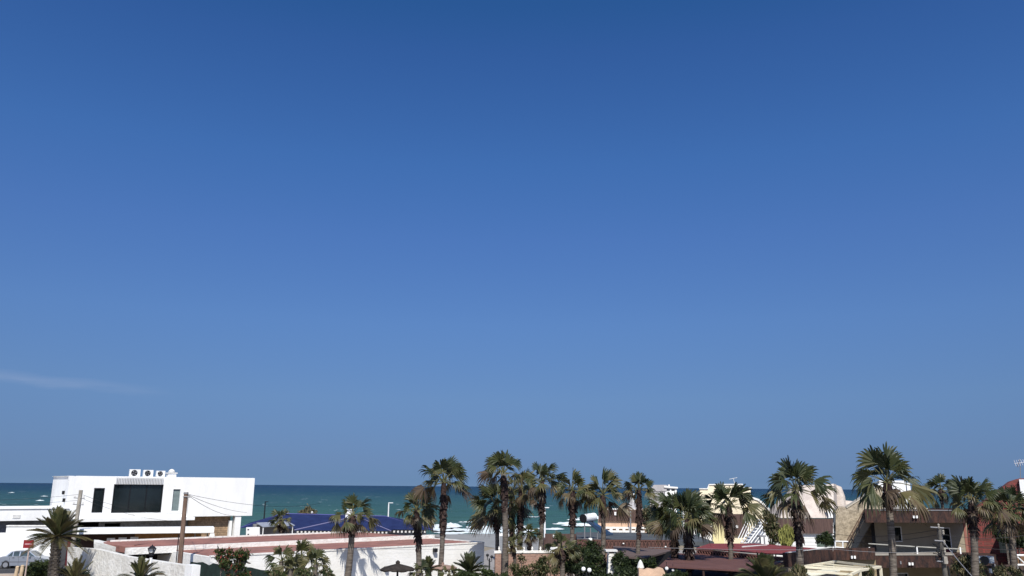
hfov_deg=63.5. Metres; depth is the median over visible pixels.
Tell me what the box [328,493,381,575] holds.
fan palm
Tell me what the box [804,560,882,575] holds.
pergola
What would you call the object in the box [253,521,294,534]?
patio awning
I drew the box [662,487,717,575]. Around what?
fan palm
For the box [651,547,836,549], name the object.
overhead wire
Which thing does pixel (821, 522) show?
pink roof house
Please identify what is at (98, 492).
window
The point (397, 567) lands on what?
garden parasol
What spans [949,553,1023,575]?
dry hedge
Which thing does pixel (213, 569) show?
screen fence
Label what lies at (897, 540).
overhead wire
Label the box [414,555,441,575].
date palm
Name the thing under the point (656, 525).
fan palm
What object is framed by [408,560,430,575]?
dwarf fan palm
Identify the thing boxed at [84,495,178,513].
overhead wire
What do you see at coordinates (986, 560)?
wall air conditioner
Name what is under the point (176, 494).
window
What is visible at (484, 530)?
surf
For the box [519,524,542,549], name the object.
fan palm
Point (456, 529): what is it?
surf
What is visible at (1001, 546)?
window
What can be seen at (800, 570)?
garden bush
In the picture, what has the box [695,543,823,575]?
red roof house
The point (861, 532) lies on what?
outdoor stairs
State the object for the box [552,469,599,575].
fan palm
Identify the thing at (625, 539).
flat roof villa
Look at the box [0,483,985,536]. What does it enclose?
sea
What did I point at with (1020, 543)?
garden tree
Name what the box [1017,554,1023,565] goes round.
balcony railing
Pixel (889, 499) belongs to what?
fan palm
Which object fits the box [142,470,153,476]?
air conditioner
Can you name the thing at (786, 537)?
bush
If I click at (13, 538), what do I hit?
boundary wall
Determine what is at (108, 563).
garden wall
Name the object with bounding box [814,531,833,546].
bush
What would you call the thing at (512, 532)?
fan palm
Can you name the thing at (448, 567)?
garden parasol
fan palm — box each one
[264,538,330,575]
[269,508,292,533]
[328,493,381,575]
[394,492,439,574]
[408,455,474,574]
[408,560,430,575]
[437,565,456,575]
[465,482,520,550]
[474,449,523,575]
[494,485,533,548]
[505,534,524,575]
[506,468,546,549]
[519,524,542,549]
[522,461,567,549]
[543,531,581,575]
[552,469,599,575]
[577,466,635,559]
[621,471,657,553]
[643,492,703,571]
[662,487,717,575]
[701,481,765,575]
[759,455,839,564]
[850,441,940,575]
[923,473,962,508]
[946,475,1016,575]
[980,485,1023,575]
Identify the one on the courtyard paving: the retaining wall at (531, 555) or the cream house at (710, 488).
the retaining wall at (531, 555)
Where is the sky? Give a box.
[0,0,1023,490]
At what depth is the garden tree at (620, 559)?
50.23 m
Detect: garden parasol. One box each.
[380,560,414,575]
[431,562,456,569]
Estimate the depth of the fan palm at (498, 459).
59.98 m
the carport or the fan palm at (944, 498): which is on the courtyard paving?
the fan palm at (944, 498)
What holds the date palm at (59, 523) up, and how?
on the ground
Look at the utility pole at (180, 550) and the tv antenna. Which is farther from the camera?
the tv antenna
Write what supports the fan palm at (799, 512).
on the courtyard paving
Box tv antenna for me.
[1014,459,1023,477]
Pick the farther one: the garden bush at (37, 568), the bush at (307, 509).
the bush at (307, 509)
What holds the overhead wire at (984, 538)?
attached to the utility pole at (943, 560)
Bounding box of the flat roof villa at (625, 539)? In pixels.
[543,532,713,573]
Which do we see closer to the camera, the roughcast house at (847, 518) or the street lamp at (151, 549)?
the street lamp at (151, 549)
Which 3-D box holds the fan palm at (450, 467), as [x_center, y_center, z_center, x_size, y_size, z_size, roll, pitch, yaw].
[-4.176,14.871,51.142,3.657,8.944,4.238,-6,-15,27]
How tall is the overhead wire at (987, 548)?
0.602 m
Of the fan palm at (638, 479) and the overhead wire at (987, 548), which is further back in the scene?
the fan palm at (638, 479)
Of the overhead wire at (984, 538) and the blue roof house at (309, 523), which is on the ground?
the blue roof house at (309, 523)
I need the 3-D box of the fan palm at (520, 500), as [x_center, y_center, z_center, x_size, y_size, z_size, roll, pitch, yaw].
[0.982,18.102,63.641,3.603,8.593,3.460,0,-14,0]
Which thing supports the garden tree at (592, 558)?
on the courtyard paving
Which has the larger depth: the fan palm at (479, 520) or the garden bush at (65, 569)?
the fan palm at (479, 520)
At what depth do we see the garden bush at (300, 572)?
42.57 m
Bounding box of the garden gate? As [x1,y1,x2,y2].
[60,537,71,565]
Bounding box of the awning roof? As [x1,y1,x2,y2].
[659,553,782,575]
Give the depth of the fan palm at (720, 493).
51.80 m
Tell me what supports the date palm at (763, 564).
on the courtyard paving
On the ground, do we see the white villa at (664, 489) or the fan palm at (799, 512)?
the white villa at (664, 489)
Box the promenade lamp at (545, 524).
[544,507,548,537]
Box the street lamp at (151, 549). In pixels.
[148,544,156,574]
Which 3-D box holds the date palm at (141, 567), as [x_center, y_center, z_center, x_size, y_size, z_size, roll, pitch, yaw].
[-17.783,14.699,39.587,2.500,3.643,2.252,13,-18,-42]
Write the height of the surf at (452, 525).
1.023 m
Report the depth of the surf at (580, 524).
215.05 m
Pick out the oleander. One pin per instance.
(241, 556)
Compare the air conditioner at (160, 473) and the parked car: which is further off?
the air conditioner at (160, 473)
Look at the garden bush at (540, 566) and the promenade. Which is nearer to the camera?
the garden bush at (540, 566)
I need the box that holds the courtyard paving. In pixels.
[484,549,834,575]
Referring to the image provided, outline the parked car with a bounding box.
[0,550,49,568]
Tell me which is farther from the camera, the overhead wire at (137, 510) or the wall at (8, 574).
the overhead wire at (137, 510)
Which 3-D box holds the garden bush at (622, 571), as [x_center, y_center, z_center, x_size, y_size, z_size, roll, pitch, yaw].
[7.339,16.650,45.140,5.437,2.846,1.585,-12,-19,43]
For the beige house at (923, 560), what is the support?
on the courtyard paving
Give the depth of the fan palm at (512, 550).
57.29 m
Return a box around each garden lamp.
[486,554,492,569]
[581,567,590,575]
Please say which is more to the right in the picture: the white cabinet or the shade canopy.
the shade canopy
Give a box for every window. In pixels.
[91,488,104,512]
[111,484,163,512]
[171,489,180,511]
[894,526,902,541]
[897,573,907,575]
[999,541,1009,552]
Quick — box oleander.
[211,545,252,575]
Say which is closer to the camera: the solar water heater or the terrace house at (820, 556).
the terrace house at (820, 556)
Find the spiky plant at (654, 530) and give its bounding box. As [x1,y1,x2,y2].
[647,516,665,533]
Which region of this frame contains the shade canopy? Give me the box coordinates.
[613,546,670,572]
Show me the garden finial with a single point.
(640, 565)
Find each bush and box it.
[18,557,60,575]
[59,566,90,575]
[265,564,334,575]
[299,504,317,513]
[454,567,510,575]
[507,553,559,575]
[602,565,688,575]
[642,503,660,529]
[778,524,794,545]
[787,562,876,575]
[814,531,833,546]
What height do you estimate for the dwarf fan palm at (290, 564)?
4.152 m
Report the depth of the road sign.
53.44 m
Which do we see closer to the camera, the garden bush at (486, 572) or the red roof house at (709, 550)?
the garden bush at (486, 572)
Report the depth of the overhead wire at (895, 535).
50.69 m
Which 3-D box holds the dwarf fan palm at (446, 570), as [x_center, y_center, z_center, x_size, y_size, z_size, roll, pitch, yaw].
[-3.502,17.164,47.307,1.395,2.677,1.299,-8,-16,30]
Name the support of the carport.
on the ground
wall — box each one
[0,525,61,556]
[0,573,18,575]
[67,547,200,575]
[493,546,565,575]
[638,567,664,575]
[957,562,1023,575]
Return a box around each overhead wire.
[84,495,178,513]
[188,494,319,506]
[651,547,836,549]
[837,549,935,552]
[838,529,936,536]
[839,535,934,542]
[943,539,1023,549]
[943,541,971,575]
[944,534,1023,538]
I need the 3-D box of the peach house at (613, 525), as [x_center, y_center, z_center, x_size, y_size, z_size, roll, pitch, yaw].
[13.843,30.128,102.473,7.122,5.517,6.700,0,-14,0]
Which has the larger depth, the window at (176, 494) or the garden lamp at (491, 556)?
the window at (176, 494)
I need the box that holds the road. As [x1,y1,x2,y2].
[0,566,64,575]
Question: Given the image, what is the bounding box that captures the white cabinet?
[246,527,259,534]
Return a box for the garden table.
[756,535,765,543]
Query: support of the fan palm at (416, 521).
on the courtyard paving
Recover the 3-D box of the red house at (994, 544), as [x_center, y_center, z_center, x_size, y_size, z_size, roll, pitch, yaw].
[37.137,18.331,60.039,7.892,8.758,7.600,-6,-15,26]
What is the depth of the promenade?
113.70 m
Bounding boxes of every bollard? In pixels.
[14,566,18,575]
[19,565,24,575]
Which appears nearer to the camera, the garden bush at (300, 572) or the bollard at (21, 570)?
the garden bush at (300, 572)
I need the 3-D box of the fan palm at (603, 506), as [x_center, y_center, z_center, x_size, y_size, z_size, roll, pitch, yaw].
[6.700,17.273,59.882,4.334,8.534,4.319,0,-14,0]
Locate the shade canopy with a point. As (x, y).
(661, 555)
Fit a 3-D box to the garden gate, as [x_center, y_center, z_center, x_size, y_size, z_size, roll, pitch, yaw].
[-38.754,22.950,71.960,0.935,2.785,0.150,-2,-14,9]
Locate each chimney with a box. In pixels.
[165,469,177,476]
[604,549,617,574]
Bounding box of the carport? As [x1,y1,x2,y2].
[77,526,214,547]
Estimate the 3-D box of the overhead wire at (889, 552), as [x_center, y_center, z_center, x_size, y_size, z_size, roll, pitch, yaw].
[19.169,13.370,42.076,6.298,0.242,0.016,5,-14,-18]
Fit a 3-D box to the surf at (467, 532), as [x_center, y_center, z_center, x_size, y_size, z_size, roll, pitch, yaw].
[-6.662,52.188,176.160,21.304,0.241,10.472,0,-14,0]
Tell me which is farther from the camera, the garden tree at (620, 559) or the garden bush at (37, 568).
the garden bush at (37, 568)
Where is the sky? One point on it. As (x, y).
(677, 243)
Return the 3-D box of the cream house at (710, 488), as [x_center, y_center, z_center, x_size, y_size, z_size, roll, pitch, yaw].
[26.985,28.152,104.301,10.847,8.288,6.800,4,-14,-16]
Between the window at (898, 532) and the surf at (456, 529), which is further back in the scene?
the surf at (456, 529)
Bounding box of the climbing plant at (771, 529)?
[761,509,780,555]
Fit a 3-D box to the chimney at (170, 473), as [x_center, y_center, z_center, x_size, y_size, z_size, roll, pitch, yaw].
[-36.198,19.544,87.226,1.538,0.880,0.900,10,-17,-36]
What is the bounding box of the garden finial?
[637,560,643,568]
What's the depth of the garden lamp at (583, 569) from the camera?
45.56 m
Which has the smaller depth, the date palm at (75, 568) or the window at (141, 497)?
the date palm at (75, 568)
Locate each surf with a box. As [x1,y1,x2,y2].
[433,528,474,531]
[434,522,461,527]
[436,531,516,533]
[476,528,533,532]
[538,528,562,529]
[561,523,590,525]
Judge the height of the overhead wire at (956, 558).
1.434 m
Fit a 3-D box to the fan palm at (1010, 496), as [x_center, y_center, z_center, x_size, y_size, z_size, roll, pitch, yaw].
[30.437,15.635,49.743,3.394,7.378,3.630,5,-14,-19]
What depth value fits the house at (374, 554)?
58.56 m
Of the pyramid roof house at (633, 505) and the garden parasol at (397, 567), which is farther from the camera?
the pyramid roof house at (633, 505)
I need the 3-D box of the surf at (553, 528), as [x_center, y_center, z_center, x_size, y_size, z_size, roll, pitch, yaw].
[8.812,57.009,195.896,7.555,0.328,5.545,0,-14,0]
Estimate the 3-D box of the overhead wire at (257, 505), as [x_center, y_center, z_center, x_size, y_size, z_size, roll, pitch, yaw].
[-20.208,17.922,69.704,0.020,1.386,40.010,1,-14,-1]
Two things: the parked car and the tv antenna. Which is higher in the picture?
the tv antenna
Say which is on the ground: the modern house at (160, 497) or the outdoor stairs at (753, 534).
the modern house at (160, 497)
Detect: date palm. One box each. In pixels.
[18,505,93,575]
[56,555,93,575]
[118,556,166,575]
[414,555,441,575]
[450,551,490,575]
[734,552,795,575]
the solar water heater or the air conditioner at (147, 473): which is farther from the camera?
the air conditioner at (147, 473)
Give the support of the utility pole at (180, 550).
on the ground
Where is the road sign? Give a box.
[23,540,33,575]
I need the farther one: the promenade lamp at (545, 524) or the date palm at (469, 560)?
the promenade lamp at (545, 524)
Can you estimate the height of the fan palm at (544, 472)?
8.912 m
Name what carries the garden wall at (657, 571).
on the courtyard paving
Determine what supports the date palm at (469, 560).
on the courtyard paving
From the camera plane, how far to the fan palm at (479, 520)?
63.33 m
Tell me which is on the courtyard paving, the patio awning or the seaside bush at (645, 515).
the seaside bush at (645, 515)
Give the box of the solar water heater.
[579,513,612,538]
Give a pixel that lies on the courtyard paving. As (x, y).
(490, 553)
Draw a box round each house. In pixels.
[0,476,254,546]
[94,531,484,575]
[240,509,433,535]
[598,508,646,532]
[626,494,642,509]
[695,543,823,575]
[699,478,768,542]
[769,484,851,556]
[776,541,876,575]
[835,480,915,575]
[864,508,997,575]
[963,478,1023,564]
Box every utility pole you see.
[70,490,84,546]
[176,492,189,563]
[930,524,949,575]
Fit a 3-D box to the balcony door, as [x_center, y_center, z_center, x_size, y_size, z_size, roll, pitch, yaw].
[31.793,18.572,60.447,0.841,2.051,0.220,2,-14,-7]
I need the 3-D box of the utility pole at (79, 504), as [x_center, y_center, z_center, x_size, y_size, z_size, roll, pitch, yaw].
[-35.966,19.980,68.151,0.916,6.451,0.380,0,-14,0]
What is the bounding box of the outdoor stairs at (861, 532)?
[846,510,876,551]
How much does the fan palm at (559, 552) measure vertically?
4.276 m
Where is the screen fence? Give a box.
[190,561,318,575]
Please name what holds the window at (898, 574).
in the beige house at (923, 560)
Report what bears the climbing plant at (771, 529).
on the courtyard paving
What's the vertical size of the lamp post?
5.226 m
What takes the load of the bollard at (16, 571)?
on the ground
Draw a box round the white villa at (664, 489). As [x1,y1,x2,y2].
[650,485,677,511]
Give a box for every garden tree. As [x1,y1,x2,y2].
[554,538,606,575]
[609,550,658,575]
[991,526,1023,563]
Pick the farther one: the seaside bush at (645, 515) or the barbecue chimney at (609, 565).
the seaside bush at (645, 515)
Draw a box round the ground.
[484,546,699,550]
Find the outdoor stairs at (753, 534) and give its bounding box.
[738,519,769,543]
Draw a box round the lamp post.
[833,512,834,547]
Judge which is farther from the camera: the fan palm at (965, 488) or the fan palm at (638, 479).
the fan palm at (638, 479)
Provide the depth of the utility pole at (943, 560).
42.91 m
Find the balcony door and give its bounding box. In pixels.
[941,527,952,551]
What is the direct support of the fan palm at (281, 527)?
on the ground
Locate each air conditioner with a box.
[129,469,140,476]
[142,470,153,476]
[155,471,164,476]
[979,556,995,574]
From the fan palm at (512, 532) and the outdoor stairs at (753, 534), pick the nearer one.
the fan palm at (512, 532)
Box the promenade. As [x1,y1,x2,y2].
[426,534,538,549]
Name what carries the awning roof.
on the courtyard paving
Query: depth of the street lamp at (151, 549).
42.85 m
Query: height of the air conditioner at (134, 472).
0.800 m

